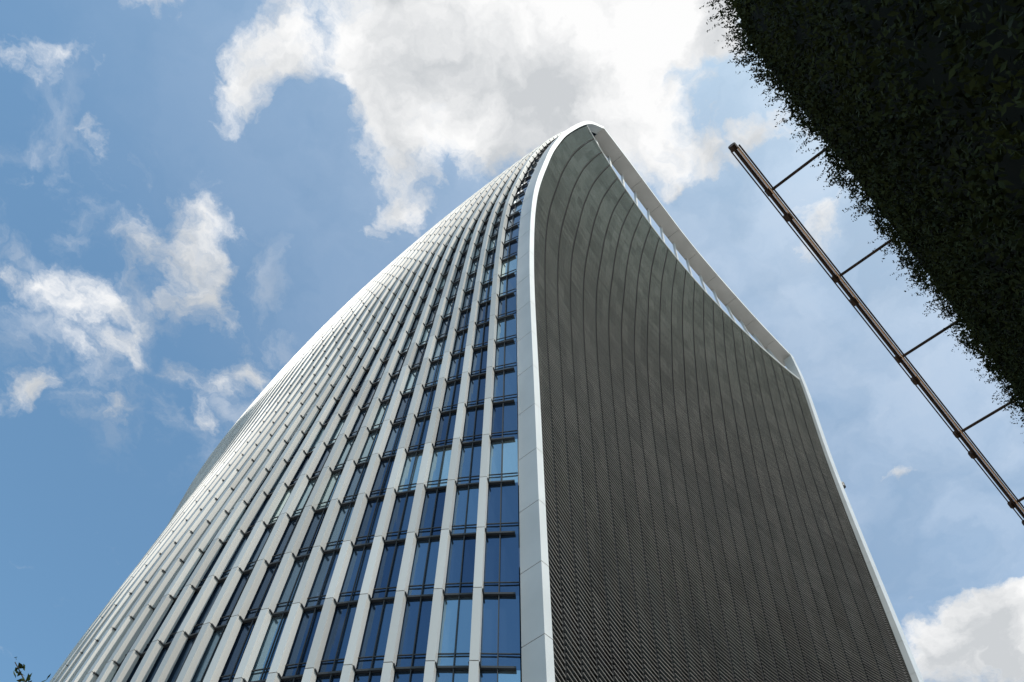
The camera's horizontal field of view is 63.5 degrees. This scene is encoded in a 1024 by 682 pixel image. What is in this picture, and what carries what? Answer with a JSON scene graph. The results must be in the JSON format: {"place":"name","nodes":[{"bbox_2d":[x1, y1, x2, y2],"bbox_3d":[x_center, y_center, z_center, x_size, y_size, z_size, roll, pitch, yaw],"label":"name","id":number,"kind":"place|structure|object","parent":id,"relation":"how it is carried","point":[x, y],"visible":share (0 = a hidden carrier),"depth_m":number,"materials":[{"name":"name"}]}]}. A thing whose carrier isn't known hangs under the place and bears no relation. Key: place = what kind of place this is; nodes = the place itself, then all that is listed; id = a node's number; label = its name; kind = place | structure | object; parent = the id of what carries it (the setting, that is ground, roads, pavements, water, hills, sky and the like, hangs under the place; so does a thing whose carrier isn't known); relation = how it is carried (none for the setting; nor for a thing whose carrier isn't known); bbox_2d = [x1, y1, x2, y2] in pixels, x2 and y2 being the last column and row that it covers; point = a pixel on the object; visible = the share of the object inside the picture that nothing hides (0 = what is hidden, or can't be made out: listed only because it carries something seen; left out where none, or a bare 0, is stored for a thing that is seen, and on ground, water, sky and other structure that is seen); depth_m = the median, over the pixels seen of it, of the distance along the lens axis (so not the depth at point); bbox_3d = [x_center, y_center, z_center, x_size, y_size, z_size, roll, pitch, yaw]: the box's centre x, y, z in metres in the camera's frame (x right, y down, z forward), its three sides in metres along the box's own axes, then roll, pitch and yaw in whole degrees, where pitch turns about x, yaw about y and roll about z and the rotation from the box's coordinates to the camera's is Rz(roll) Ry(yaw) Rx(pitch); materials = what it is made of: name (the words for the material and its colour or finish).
{"place":"outdoors","nodes":[
{"label":"outdoors","id":0,"kind":"place"},
{"bbox_2d":[159,410,521,681],"bbox_3d":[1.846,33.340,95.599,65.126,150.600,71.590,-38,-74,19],"label":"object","id":1,"kind":"structure","parent":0,"point":[519,582],"depth_m":149.53,"materials":[{"name":"grey glass"}]},
{"bbox_2d":[420,218,519,484],"bbox_3d":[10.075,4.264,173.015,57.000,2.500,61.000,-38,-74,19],"label":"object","id":2,"kind":"structure","parent":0,"point":[517,372],"depth_m":174.17,"materials":[{"name":"glass"}]},
{"bbox_2d":[0,0,1023,681],"label":"sky","id":3,"kind":"structure","parent":0,"point":[191,191],"materials":[{"name":"blue"}]},
{"bbox_2d":[593,128,794,366],"bbox_3d":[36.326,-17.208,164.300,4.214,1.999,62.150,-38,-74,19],"label":"roof edge band","id":4,"kind":"object","parent":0,"point":[621,163],"visible":0.81,"depth_m":163.44,"materials":[{"name":"grey metal"}]},
{"label":"ground","id":5,"kind":"structure","parent":0,"visible":0},
{"bbox_2d":[13,657,50,681],"bbox_3d":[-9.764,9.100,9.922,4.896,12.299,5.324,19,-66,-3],"label":"street tree","id":6,"kind":"object","parent":5,"relation":"on","point":[21,666],"visible":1,"depth_m":15.02,"materials":[{"name":"green plant"}]},
{"bbox_2d":[50,131,564,681],"bbox_3d":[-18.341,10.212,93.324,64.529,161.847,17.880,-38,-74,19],"label":"fins","id":7,"kind":"object","parent":5,"relation":"on","point":[238,447],"visible":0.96,"depth_m":60.81,"materials":[{"name":"white metal"}]},
{"bbox_2d":[68,136,558,681],"bbox_3d":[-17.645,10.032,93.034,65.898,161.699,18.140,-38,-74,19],"label":"frames","id":8,"kind":"structure","parent":5,"relation":"on","point":[396,542],"depth_m":56.50,"materials":[{"name":"grey metal"}]},
{"bbox_2d":[110,132,594,681],"bbox_3d":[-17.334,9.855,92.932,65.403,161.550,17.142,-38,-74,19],"label":"glass","id":9,"kind":"object","parent":5,"relation":"on","point":[502,560],"visible":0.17,"depth_m":52.13,"materials":[{"name":"blue glass"}]},
{"bbox_2d":[517,121,603,681],"bbox_3d":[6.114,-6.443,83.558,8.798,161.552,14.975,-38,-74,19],"label":"edge band","id":10,"kind":"object","parent":5,"relation":"on","point":[537,654],"visible":0.94,"depth_m":54.13,"materials":[{"name":"white metal"}]},
{"bbox_2d":[534,126,910,681],"bbox_3d":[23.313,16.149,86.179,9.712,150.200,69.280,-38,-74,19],"label":"louvres","id":11,"kind":"object","parent":5,"relation":"on","point":[705,315],"visible":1,"depth_m":88.20,"materials":[{"name":"metal"}]},
{"bbox_2d":[544,125,911,681],"bbox_3d":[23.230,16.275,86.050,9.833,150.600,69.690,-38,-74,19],"label":"ribs","id":12,"kind":"object","parent":5,"relation":"on","point":[638,633],"visible":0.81,"depth_m":79.10,"materials":[{"name":"black metal"}]},
{"bbox_2d":[550,131,906,681],"bbox_3d":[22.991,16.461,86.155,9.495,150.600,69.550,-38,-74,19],"label":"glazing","id":13,"kind":"structure","parent":5,"relation":"on","point":[755,634],"depth_m":76.80,"materials":[{"name":"glass"}]},
{"bbox_2d":[587,126,799,379],"bbox_3d":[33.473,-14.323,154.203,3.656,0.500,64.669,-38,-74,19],"label":"parapet rail","id":14,"kind":"object","parent":13,"relation":"attached to","point":[684,267],"visible":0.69,"depth_m":154.31,"materials":[{"name":"white metal"}]},
{"bbox_2d":[595,138,778,361],"bbox_3d":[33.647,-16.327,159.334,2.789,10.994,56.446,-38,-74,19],"label":"roof struts","id":15,"kind":"object","parent":14,"relation":"on","point":[688,264],"visible":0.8,"depth_m":160.46,"materials":[{"name":"white metal"}]},
{"bbox_2d":[783,352,923,681],"bbox_3d":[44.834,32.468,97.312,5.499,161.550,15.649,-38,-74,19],"label":"edge band","id":16,"kind":"object","parent":5,"relation":"on","point":[895,625],"visible":0.56,"depth_m":110.13,"materials":[{"name":"white metal"}]},
{"bbox_2d":[738,0,1023,378],"bbox_3d":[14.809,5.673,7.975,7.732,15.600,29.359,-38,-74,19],"label":"green wall","id":17,"kind":"structure","parent":5,"relation":"on","point":[1013,167],"depth_m":5.98,"materials":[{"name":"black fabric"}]},
{"bbox_2d":[699,0,1023,441],"bbox_3d":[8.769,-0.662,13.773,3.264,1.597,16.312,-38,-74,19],"label":"edge sprigs","id":18,"kind":"object","parent":17,"relation":"attached to","point":[748,61],"visible":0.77,"depth_m":13.38,"materials":[{"name":"green plant"}]},
{"bbox_2d":[707,0,1023,421],"bbox_3d":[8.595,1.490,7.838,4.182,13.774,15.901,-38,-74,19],"label":"foliage","id":19,"kind":"object","parent":17,"relation":"attached to","point":[961,272],"visible":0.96,"depth_m":7.49,"materials":[{"name":"green plant"}]},
{"bbox_2d":[728,142,1023,525],"bbox_3d":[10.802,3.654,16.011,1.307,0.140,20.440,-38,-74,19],"label":"metal railing","id":20,"kind":"object","parent":17,"relation":"on","point":[899,357],"visible":0.91,"depth_m":14.61,"materials":[{"name":"metal"}]}
]}

